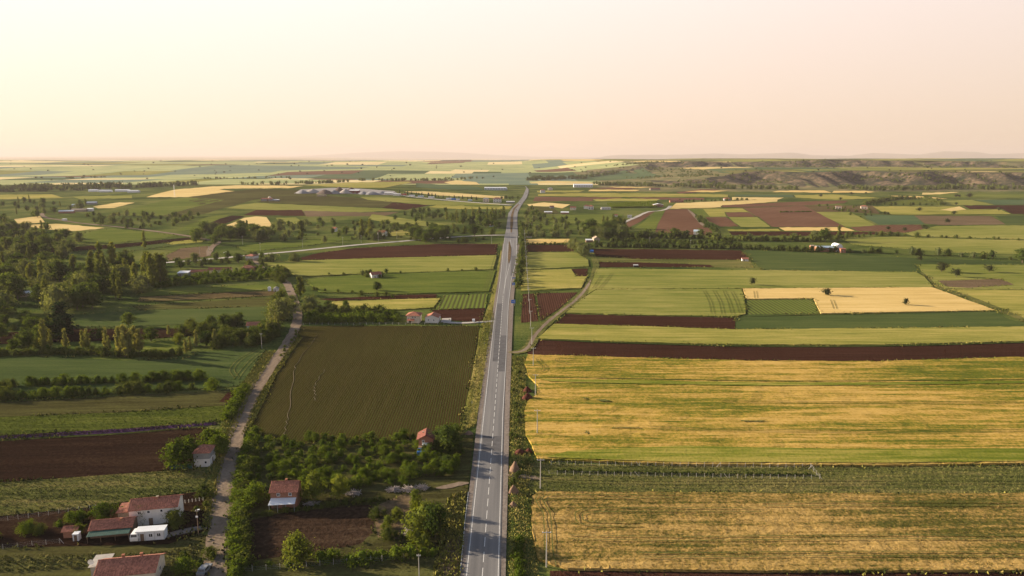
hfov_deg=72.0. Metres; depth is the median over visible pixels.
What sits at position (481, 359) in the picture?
verge grass
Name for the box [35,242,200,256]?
crop field
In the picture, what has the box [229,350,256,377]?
wheel tracks
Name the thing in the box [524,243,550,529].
overhead wires
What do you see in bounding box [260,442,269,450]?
orchard bush
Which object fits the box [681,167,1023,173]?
hill fields
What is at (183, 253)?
stony yard
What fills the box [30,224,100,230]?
wheat field
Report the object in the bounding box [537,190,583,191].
crop field
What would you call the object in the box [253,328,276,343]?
shrub
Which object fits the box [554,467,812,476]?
hedge
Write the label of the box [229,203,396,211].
crop field
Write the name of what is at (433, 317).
house
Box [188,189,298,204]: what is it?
ploughed field
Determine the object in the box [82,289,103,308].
broadleaf tree
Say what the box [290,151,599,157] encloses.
mountain range
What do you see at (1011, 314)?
path
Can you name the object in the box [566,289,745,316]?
crop field
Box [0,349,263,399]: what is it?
crop field
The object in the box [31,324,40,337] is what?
broadleaf tree
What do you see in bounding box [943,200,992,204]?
crop field
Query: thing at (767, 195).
crop field
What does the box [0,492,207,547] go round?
yard
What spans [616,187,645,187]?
wheat field
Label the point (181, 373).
orchard bush
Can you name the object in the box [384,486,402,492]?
brushwood pile
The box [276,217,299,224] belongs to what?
crop field
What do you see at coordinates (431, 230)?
broadleaf tree
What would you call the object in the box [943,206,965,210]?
wheat field
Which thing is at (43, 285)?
poplar tree
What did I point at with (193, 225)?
crop field
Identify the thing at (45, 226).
broadleaf tree
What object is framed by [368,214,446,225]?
crop field
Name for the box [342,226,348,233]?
broadleaf tree
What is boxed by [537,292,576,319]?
ploughed field
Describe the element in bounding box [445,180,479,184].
wheat field
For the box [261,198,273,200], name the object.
farm hall
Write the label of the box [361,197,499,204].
crop field
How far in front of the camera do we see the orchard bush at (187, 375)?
285.74 m
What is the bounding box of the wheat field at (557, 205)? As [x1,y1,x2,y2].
[527,202,569,207]
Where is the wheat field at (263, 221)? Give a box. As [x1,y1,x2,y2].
[227,216,270,227]
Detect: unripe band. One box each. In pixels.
[543,379,1023,385]
[547,446,1023,462]
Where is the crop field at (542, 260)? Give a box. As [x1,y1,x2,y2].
[522,252,588,269]
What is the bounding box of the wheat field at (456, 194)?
[405,191,503,198]
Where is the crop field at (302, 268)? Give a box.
[263,255,495,276]
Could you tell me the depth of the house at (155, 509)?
174.54 m
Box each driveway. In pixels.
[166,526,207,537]
[443,320,493,322]
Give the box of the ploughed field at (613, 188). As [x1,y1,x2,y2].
[594,187,632,188]
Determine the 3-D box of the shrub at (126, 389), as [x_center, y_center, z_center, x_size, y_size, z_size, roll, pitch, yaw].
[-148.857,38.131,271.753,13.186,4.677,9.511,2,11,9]
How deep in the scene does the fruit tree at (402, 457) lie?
209.52 m
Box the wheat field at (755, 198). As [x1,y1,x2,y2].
[732,197,780,199]
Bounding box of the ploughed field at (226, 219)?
[210,216,243,223]
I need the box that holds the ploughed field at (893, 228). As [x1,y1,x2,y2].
[851,225,922,232]
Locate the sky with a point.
(531, 78)
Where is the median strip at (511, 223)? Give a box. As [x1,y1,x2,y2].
[510,204,518,231]
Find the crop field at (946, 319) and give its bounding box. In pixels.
[736,311,1023,328]
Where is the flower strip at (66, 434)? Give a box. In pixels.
[0,423,215,438]
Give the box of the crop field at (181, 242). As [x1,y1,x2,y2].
[167,240,203,244]
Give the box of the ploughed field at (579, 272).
[572,268,587,275]
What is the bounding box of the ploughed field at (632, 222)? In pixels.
[627,211,654,226]
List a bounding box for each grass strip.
[136,340,191,352]
[520,463,1023,497]
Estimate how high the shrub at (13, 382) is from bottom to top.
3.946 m
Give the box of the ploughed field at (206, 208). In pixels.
[163,199,253,215]
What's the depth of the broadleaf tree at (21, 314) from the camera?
379.04 m
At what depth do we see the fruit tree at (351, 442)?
221.40 m
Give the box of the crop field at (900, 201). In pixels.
[875,199,929,203]
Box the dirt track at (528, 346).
[510,280,590,352]
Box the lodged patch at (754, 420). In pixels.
[741,420,765,421]
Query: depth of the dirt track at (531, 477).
200.37 m
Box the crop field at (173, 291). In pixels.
[140,284,278,295]
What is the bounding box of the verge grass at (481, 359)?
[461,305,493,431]
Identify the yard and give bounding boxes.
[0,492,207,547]
[166,246,210,260]
[296,188,397,194]
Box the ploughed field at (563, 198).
[533,197,621,200]
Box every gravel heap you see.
[297,190,308,193]
[307,189,319,192]
[316,189,331,193]
[340,189,350,193]
[364,191,380,194]
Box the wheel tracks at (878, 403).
[739,400,993,403]
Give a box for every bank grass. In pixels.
[201,350,275,531]
[242,337,301,434]
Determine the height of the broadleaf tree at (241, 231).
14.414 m
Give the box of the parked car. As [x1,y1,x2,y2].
[196,563,212,575]
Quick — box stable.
[669,200,683,202]
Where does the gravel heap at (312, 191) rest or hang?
on the gravel yard at (361, 190)
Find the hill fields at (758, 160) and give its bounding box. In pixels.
[562,158,1023,161]
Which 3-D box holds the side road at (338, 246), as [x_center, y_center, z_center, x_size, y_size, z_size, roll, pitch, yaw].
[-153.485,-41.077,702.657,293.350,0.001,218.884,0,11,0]
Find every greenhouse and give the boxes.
[88,189,98,191]
[115,189,129,191]
[127,190,139,192]
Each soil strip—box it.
[0,328,191,343]
[322,294,436,300]
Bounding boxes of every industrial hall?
[484,187,505,189]
[573,184,592,186]
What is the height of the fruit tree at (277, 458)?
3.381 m
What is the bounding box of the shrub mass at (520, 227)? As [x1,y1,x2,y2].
[92,198,1019,443]
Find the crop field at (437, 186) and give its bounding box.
[416,183,482,189]
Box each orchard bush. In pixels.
[11,389,29,400]
[14,518,37,536]
[21,376,35,386]
[24,389,39,398]
[27,377,38,387]
[35,387,50,398]
[37,376,54,385]
[37,377,43,385]
[46,385,64,397]
[47,376,59,385]
[53,518,65,527]
[55,373,70,384]
[61,386,72,398]
[62,511,77,523]
[66,385,81,397]
[67,377,74,384]
[68,509,91,523]
[69,374,83,385]
[73,385,90,396]
[81,375,92,383]
[89,374,108,383]
[97,386,110,395]
[98,376,107,383]
[106,375,115,383]
[113,372,128,382]
[126,371,143,381]
[141,369,159,382]
[144,384,152,392]
[146,372,161,381]
[153,383,163,393]
[156,369,172,381]
[165,368,180,380]
[169,380,185,390]
[177,370,185,380]
[179,369,193,380]
[190,368,208,381]
[204,377,220,390]
[253,464,263,471]
[254,472,262,480]
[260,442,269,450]
[263,560,274,567]
[273,459,297,473]
[274,469,291,480]
[283,560,293,568]
[284,455,303,464]
[285,438,298,449]
[293,449,306,456]
[298,475,306,488]
[302,456,318,466]
[303,429,312,441]
[314,466,327,478]
[318,450,339,463]
[319,431,331,440]
[319,466,333,478]
[320,476,331,487]
[328,469,345,478]
[328,472,342,486]
[331,437,349,450]
[335,433,353,440]
[336,464,346,471]
[337,448,346,457]
[343,479,357,491]
[349,463,360,471]
[350,473,369,487]
[355,445,371,455]
[360,440,367,447]
[364,438,377,446]
[365,469,384,480]
[378,467,388,478]
[385,468,398,480]
[389,432,402,441]
[396,428,410,440]
[397,463,423,478]
[397,474,409,486]
[408,469,420,479]
[416,450,430,462]
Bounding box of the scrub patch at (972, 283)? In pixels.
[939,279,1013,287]
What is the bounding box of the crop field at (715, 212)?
[703,208,747,215]
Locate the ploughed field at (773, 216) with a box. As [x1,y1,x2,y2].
[744,206,843,226]
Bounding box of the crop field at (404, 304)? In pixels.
[332,298,439,309]
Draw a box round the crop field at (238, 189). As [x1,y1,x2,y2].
[219,188,300,190]
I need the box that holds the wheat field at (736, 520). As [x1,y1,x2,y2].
[531,491,1023,572]
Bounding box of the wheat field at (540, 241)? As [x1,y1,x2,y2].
[526,239,568,243]
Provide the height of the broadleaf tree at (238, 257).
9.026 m
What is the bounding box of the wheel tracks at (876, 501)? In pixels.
[759,501,1023,505]
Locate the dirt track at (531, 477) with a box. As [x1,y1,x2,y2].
[507,473,539,479]
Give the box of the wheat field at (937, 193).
[922,192,956,194]
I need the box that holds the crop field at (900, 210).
[873,206,1009,214]
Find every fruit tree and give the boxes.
[70,523,86,536]
[82,499,124,519]
[156,435,197,471]
[169,554,201,575]
[179,434,203,459]
[192,427,225,444]
[205,433,231,457]
[233,481,270,510]
[244,471,254,481]
[252,433,262,442]
[260,454,273,463]
[264,435,277,442]
[265,461,278,471]
[266,453,283,463]
[269,449,280,456]
[277,434,288,443]
[284,449,297,458]
[288,468,300,478]
[289,440,304,449]
[297,464,304,470]
[297,468,310,479]
[304,453,319,464]
[307,464,317,470]
[308,432,320,440]
[308,447,317,454]
[316,439,327,447]
[316,445,327,456]
[345,453,358,463]
[347,439,356,446]
[347,469,357,474]
[352,455,362,465]
[356,466,369,478]
[362,455,375,463]
[363,430,377,440]
[365,462,374,469]
[366,476,375,485]
[368,446,379,454]
[372,460,383,468]
[375,437,392,445]
[376,444,391,454]
[382,448,390,455]
[383,477,395,485]
[384,451,400,463]
[389,441,399,447]
[394,443,404,454]
[397,452,406,462]
[399,460,409,470]
[400,439,408,444]
[403,454,417,461]
[408,460,417,470]
[410,439,418,449]
[420,465,434,474]
[425,446,434,456]
[427,450,441,458]
[429,458,440,468]
[433,440,439,450]
[439,460,448,468]
[442,444,452,455]
[443,460,459,474]
[451,455,459,466]
[452,422,461,431]
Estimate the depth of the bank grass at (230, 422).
236.73 m
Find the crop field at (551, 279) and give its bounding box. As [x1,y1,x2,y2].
[521,269,586,290]
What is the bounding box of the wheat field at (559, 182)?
[530,181,591,182]
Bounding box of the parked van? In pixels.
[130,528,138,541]
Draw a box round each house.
[93,552,165,575]
[127,494,183,525]
[192,444,215,466]
[241,264,255,271]
[245,254,258,260]
[268,478,302,510]
[369,271,381,277]
[406,311,422,322]
[416,428,434,449]
[425,312,440,322]
[493,197,501,202]
[601,207,610,209]
[839,248,845,252]
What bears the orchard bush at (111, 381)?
on the crop field at (216, 364)
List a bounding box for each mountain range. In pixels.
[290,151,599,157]
[588,151,1023,158]
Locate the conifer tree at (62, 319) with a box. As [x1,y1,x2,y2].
[43,301,78,338]
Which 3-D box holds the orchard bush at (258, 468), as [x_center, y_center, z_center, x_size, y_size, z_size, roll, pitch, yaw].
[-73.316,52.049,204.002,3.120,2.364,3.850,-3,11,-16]
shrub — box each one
[0,379,14,387]
[0,384,12,393]
[0,389,16,400]
[5,390,19,399]
[9,379,18,386]
[10,324,19,330]
[30,336,42,348]
[32,522,48,536]
[51,333,59,338]
[83,386,92,395]
[88,387,99,394]
[107,380,135,394]
[113,385,129,395]
[129,379,144,393]
[154,380,172,392]
[160,508,189,529]
[172,324,191,334]
[184,317,197,329]
[186,382,197,389]
[187,320,197,330]
[191,482,215,498]
[195,326,205,336]
[196,320,219,331]
[196,558,205,567]
[201,545,220,558]
[207,548,221,561]
[208,332,225,346]
[209,336,228,349]
[217,328,231,342]
[218,325,232,333]
[223,330,245,345]
[226,314,245,327]
[236,327,246,342]
[243,333,259,347]
[246,259,253,264]
[249,562,261,569]
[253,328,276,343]
[254,324,273,334]
[268,271,286,280]
[275,273,287,282]
[368,505,388,520]
[379,525,395,542]
[392,530,399,537]
[489,228,495,234]
[512,268,526,274]
[514,281,520,288]
[844,232,852,238]
[864,247,876,252]
[875,247,882,253]
[877,231,886,235]
[912,248,924,255]
[913,232,921,237]
[942,248,953,255]
[979,251,988,258]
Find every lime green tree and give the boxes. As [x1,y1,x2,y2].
[281,529,319,570]
[300,469,329,502]
[329,473,351,499]
[381,514,396,527]
[391,506,403,521]
[399,499,449,540]
[406,529,429,545]
[409,488,422,510]
[415,533,434,547]
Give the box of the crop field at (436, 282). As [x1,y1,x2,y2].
[304,270,495,293]
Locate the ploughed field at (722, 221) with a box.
[706,217,737,226]
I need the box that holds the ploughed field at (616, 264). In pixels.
[599,262,711,266]
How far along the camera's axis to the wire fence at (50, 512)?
179.05 m
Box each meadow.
[0,194,62,198]
[0,469,206,515]
[237,236,356,251]
[525,214,623,229]
[526,206,559,214]
[918,264,1023,288]
[941,289,1023,316]
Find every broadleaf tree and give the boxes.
[0,224,8,232]
[0,230,7,237]
[0,237,11,248]
[0,264,20,274]
[0,271,26,294]
[0,298,13,313]
[0,314,9,326]
[0,323,9,338]
[1,258,22,275]
[3,228,21,240]
[4,252,23,264]
[5,275,29,298]
[6,339,17,349]
[7,220,16,229]
[13,329,40,349]
[14,223,21,229]
[16,243,33,256]
[16,310,37,323]
[20,314,42,323]
[20,317,39,331]
[24,268,37,279]
[25,231,38,241]
[27,284,41,301]
[28,241,40,252]
[31,210,40,215]
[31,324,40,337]
[34,240,47,247]
[34,251,52,264]
[36,235,53,246]
[36,244,50,252]
[41,283,71,304]
[42,222,51,230]
[43,258,71,281]
[52,232,63,241]
[52,241,65,250]
[58,228,72,238]
[63,273,74,284]
[66,290,86,309]
[70,262,86,271]
[70,282,91,306]
[73,281,101,297]
[75,266,95,275]
[82,273,98,283]
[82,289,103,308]
[89,275,111,292]
[89,327,103,339]
[97,217,105,225]
[104,264,112,275]
[105,273,124,288]
[109,216,116,222]
[111,259,127,270]
[116,252,130,266]
[120,312,136,325]
[128,254,135,264]
[142,326,158,340]
[173,259,184,268]
[189,228,205,236]
[189,231,201,241]
[195,330,211,345]
[197,220,208,233]
[204,315,218,324]
[208,234,219,244]
[212,226,226,239]
[216,314,227,324]
[222,250,230,257]
[223,228,236,239]
[224,317,233,326]
[232,253,246,262]
[234,220,247,229]
[234,312,245,321]
[235,226,246,236]
[242,327,257,335]
[246,224,260,235]
[266,442,275,449]
[266,473,275,480]
[324,300,332,306]
[329,454,337,460]
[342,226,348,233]
[342,300,348,307]
[369,281,381,289]
[404,226,417,238]
[412,228,423,241]
[419,231,431,242]
[423,500,448,537]
[424,422,467,448]
[425,442,434,450]
[426,227,436,238]
[432,231,440,240]
[436,228,445,238]
[439,467,446,476]
[440,225,451,235]
[440,435,462,453]
[441,454,451,461]
[449,213,454,220]
[457,215,466,223]
[468,224,481,235]
[475,215,483,224]
[483,218,491,227]
[493,220,501,227]
[579,220,592,230]
[585,226,599,238]
[586,218,597,226]
[600,220,611,227]
[605,227,618,238]
[607,222,617,230]
[696,228,704,234]
[815,227,832,241]
[989,250,996,257]
[1011,248,1023,262]
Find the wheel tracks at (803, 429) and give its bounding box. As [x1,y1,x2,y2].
[652,426,1001,431]
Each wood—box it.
[0,179,198,191]
[66,176,289,178]
[241,176,476,184]
[525,170,619,180]
[593,181,1023,190]
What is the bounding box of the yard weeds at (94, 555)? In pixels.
[0,542,199,574]
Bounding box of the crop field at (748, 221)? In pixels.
[729,217,769,226]
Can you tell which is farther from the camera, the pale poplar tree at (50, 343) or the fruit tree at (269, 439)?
the pale poplar tree at (50, 343)
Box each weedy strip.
[138,291,276,300]
[596,256,753,267]
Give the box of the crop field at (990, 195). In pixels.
[930,194,1023,197]
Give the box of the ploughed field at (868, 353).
[527,340,1023,360]
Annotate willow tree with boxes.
[0,243,5,252]
[0,284,8,292]
[0,290,20,313]
[2,222,14,229]
[4,248,19,259]
[4,250,16,258]
[6,242,22,254]
[11,258,36,278]
[18,228,26,235]
[19,221,34,230]
[29,270,51,287]
[31,205,42,211]
[33,230,41,240]
[37,260,49,271]
[38,284,73,314]
[43,258,64,279]
[49,282,70,292]
[54,242,72,257]
[63,273,88,289]
[69,241,79,249]
[70,231,84,241]
[70,270,92,285]
[103,264,132,284]
[117,248,134,265]
[126,272,154,292]
[183,259,192,265]
[188,252,201,262]
[197,259,206,266]
[205,223,217,233]
[211,251,222,259]
[250,229,264,240]
[255,227,274,240]
[264,253,279,261]
[265,297,302,321]
[271,218,286,230]
[280,233,289,240]
[283,295,300,309]
[284,230,293,236]
[288,252,299,260]
[290,223,296,230]
[299,294,320,311]
[321,236,328,242]
[367,232,376,240]
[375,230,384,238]
[530,215,538,221]
[541,217,549,225]
[564,229,572,237]
[567,237,580,248]
[570,241,588,253]
[579,244,590,255]
[593,226,603,236]
[599,226,610,238]
[617,224,627,235]
[651,231,659,237]
[809,230,820,240]
[906,246,915,254]
[934,247,942,254]
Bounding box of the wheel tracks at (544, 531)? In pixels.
[535,495,556,565]
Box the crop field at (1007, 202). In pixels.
[977,200,1023,204]
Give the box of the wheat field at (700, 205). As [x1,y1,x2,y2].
[669,199,776,208]
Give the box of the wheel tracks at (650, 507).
[574,507,760,525]
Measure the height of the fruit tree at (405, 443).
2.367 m
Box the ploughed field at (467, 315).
[432,308,484,321]
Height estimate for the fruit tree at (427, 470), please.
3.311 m
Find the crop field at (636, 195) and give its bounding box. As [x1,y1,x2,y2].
[538,193,727,196]
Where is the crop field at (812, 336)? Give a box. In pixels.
[538,324,1023,344]
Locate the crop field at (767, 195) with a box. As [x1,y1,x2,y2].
[735,195,792,196]
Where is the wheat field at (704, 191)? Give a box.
[685,190,719,191]
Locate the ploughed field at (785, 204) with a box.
[722,201,846,207]
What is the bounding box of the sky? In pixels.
[0,0,1023,156]
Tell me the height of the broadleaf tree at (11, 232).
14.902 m
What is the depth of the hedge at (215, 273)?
531.35 m
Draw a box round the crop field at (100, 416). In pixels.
[0,406,223,434]
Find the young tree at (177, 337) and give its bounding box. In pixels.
[172,332,185,344]
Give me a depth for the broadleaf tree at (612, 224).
809.71 m
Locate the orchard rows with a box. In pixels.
[607,200,656,207]
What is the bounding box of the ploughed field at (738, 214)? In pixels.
[725,212,754,216]
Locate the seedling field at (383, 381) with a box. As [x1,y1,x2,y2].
[249,325,479,443]
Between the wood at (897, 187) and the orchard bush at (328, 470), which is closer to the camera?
the orchard bush at (328, 470)
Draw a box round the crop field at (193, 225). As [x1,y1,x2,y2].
[177,215,227,231]
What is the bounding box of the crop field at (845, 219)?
[817,212,873,226]
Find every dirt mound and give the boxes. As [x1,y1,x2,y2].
[508,485,518,494]
[509,461,518,473]
[510,501,516,507]
[515,449,525,454]
[522,393,531,400]
[523,386,531,392]
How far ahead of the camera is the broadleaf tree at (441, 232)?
766.20 m
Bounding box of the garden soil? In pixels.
[227,431,473,575]
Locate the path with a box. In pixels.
[920,272,1023,320]
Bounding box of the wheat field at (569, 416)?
[524,354,1023,465]
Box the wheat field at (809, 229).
[781,227,853,230]
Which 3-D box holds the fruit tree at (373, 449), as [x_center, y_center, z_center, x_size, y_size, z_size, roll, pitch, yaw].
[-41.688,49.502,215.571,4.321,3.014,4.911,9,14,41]
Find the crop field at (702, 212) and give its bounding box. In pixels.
[689,209,708,216]
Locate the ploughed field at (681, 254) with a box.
[592,249,749,259]
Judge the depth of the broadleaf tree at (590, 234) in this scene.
762.05 m
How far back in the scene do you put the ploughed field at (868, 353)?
328.73 m
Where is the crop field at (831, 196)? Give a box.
[794,194,875,199]
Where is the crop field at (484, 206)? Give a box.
[450,205,501,207]
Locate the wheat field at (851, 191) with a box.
[832,191,871,192]
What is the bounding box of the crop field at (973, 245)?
[844,237,1023,253]
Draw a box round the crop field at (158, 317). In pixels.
[72,306,268,326]
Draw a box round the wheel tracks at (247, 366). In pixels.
[234,351,263,378]
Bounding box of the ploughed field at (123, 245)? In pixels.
[35,237,191,252]
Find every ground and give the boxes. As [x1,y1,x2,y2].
[0,156,1023,575]
[0,534,205,575]
[258,193,397,207]
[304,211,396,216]
[372,494,418,538]
[807,205,878,213]
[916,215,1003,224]
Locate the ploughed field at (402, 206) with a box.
[383,202,426,209]
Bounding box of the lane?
[626,206,671,221]
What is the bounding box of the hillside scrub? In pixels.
[571,159,1023,186]
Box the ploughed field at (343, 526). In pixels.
[246,505,373,560]
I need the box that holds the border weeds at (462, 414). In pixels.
[0,226,1023,575]
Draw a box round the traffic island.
[508,242,510,262]
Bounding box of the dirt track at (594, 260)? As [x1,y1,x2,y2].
[509,242,599,353]
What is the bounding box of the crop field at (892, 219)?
[864,215,923,224]
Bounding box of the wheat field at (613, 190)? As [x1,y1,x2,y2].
[589,189,637,190]
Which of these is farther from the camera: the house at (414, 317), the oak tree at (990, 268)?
the oak tree at (990, 268)
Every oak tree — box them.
[819,288,832,294]
[934,262,952,271]
[951,268,963,276]
[982,264,996,271]
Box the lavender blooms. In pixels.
[0,422,217,437]
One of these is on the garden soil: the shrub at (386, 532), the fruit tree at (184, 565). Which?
the shrub at (386, 532)
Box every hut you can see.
[61,525,79,537]
[72,531,80,540]
[741,257,748,260]
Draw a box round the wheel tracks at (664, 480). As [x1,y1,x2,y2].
[542,477,758,483]
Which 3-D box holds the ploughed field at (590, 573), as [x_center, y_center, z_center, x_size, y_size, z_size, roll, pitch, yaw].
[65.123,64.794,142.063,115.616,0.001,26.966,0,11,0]
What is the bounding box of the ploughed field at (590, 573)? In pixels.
[550,571,1023,575]
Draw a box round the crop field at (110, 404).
[0,389,235,416]
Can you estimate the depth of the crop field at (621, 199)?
1449.76 m
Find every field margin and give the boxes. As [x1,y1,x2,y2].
[4,426,199,439]
[319,270,474,275]
[543,339,1023,346]
[565,377,1018,380]
[740,311,959,316]
[879,211,972,214]
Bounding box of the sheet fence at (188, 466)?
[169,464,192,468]
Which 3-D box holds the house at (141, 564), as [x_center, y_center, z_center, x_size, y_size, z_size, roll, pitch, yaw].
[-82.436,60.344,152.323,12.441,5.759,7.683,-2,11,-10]
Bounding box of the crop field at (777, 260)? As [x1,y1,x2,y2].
[744,250,1023,271]
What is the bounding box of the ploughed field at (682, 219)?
[656,209,711,234]
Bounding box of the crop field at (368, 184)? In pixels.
[311,181,410,187]
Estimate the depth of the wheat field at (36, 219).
999.59 m
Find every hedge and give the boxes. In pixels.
[0,345,157,358]
[152,345,192,358]
[155,272,273,287]
[165,270,272,282]
[175,266,274,278]
[198,265,263,274]
[217,381,251,420]
[221,425,265,575]
[253,494,385,516]
[261,288,286,317]
[302,310,400,319]
[302,310,400,324]
[310,540,441,567]
[313,303,383,312]
[314,307,399,315]
[506,532,526,575]
[527,241,567,244]
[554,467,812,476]
[590,240,739,248]
[608,237,740,244]
[614,229,716,238]
[705,233,823,241]
[736,243,838,251]
[780,210,811,211]
[859,195,946,204]
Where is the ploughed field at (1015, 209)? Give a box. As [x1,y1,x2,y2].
[965,205,1023,213]
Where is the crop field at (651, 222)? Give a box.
[633,210,664,230]
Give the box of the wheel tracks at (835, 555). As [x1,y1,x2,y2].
[639,551,1023,557]
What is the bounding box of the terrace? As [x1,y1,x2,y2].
[441,318,450,321]
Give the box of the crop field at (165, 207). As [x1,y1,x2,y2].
[124,198,221,215]
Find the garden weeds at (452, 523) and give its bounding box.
[433,490,466,575]
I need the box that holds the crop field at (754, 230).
[728,229,779,230]
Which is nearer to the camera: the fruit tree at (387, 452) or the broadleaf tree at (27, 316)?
the fruit tree at (387, 452)
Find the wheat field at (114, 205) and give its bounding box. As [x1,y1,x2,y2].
[93,202,130,207]
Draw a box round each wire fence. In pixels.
[5,505,95,519]
[246,554,403,570]
[549,470,821,478]
[559,461,819,478]
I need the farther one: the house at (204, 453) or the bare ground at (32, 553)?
the house at (204, 453)
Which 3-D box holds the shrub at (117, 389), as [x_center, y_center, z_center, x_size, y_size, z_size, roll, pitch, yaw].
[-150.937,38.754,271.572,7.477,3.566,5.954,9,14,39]
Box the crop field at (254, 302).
[134,297,270,309]
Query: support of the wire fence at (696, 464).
on the grass strip at (663, 487)
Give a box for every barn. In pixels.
[592,236,599,242]
[814,246,835,251]
[831,243,842,251]
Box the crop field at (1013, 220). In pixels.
[996,215,1023,224]
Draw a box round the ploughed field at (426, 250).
[299,244,496,259]
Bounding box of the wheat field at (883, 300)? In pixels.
[743,287,993,313]
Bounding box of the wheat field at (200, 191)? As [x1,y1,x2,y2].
[148,185,298,196]
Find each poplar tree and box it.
[0,252,5,265]
[2,236,8,249]
[25,262,34,289]
[26,241,33,260]
[36,256,45,276]
[38,319,49,345]
[40,279,48,301]
[47,328,52,345]
[61,328,70,347]
[68,254,76,274]
[72,278,77,288]
[79,330,83,348]
[82,328,90,348]
[85,257,95,273]
[87,250,94,264]
[93,241,106,262]
[94,260,102,276]
[99,252,107,276]
[102,327,108,346]
[105,240,117,263]
[105,336,111,351]
[109,272,120,297]
[113,326,120,354]
[115,277,122,299]
[116,324,129,356]
[121,258,129,276]
[125,330,135,350]
[128,262,138,283]
[129,325,136,350]
[130,265,136,286]
[132,328,144,351]
[139,250,153,284]
[139,259,144,271]
[141,230,147,248]
[145,253,158,286]
[152,252,163,281]
[159,252,170,281]
[183,339,189,352]
[187,336,192,350]
[193,329,198,346]
[211,328,216,344]
[294,276,306,295]
[298,220,306,237]
[358,218,365,236]
[366,218,373,234]
[836,225,841,240]
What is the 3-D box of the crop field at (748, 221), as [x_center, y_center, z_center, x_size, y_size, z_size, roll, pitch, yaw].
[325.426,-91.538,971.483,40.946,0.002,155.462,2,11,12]
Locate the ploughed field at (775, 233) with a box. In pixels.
[731,231,887,235]
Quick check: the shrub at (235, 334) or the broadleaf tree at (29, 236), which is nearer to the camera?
the shrub at (235, 334)
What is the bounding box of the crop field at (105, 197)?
[75,195,131,198]
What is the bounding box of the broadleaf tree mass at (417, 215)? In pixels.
[1,195,940,278]
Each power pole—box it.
[540,459,540,488]
[542,531,550,566]
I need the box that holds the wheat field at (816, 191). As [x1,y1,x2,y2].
[774,190,830,192]
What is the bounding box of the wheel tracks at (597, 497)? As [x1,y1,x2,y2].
[538,494,652,502]
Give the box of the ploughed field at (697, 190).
[677,189,719,193]
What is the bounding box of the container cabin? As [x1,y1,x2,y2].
[134,525,167,540]
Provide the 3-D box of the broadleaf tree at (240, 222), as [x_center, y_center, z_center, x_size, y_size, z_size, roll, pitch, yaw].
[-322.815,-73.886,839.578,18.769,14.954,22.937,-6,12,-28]
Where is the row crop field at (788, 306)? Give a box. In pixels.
[746,299,819,313]
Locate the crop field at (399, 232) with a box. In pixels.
[387,230,409,235]
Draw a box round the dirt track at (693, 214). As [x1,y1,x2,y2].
[688,209,704,225]
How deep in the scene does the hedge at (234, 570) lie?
172.57 m
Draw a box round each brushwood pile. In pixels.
[302,499,321,505]
[345,489,361,496]
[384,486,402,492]
[400,484,416,492]
[416,484,430,490]
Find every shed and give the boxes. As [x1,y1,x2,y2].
[20,290,33,296]
[58,210,74,212]
[71,208,86,211]
[86,516,137,542]
[88,553,114,575]
[116,502,128,517]
[177,271,190,276]
[189,269,207,274]
[208,267,232,272]
[246,321,260,327]
[349,189,359,193]
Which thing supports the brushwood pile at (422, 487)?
on the garden soil
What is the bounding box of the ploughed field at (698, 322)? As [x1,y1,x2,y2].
[555,314,734,328]
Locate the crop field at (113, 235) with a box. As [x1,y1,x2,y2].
[61,228,175,243]
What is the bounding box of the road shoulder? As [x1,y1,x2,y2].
[460,244,519,575]
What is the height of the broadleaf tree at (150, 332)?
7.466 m
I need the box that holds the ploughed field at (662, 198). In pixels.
[631,197,703,199]
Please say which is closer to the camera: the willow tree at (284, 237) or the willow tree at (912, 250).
the willow tree at (912, 250)
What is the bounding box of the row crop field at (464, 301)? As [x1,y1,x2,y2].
[434,294,487,309]
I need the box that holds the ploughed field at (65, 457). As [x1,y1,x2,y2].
[0,427,212,481]
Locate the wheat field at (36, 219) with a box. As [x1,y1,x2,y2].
[14,216,43,223]
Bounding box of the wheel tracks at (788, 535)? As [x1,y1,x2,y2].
[568,534,1023,540]
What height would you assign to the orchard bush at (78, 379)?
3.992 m
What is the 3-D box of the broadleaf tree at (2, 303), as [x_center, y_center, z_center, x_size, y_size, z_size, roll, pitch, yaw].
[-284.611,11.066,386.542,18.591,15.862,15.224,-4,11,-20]
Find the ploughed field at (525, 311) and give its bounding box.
[521,294,537,322]
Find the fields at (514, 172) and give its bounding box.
[0,158,906,184]
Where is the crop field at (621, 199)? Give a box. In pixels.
[593,198,658,200]
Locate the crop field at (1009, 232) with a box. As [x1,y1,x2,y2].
[906,225,1023,238]
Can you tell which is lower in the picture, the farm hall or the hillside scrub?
the farm hall
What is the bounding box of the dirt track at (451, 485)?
[436,482,468,488]
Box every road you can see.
[40,213,220,255]
[166,235,494,262]
[202,280,302,575]
[401,195,508,204]
[460,238,517,575]
[505,186,528,238]
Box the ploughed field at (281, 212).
[245,210,304,215]
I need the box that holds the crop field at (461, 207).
[431,205,511,208]
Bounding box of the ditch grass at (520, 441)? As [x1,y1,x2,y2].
[507,355,538,575]
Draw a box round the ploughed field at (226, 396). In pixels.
[219,391,232,402]
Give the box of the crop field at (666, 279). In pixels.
[587,268,931,294]
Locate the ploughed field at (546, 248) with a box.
[526,244,573,251]

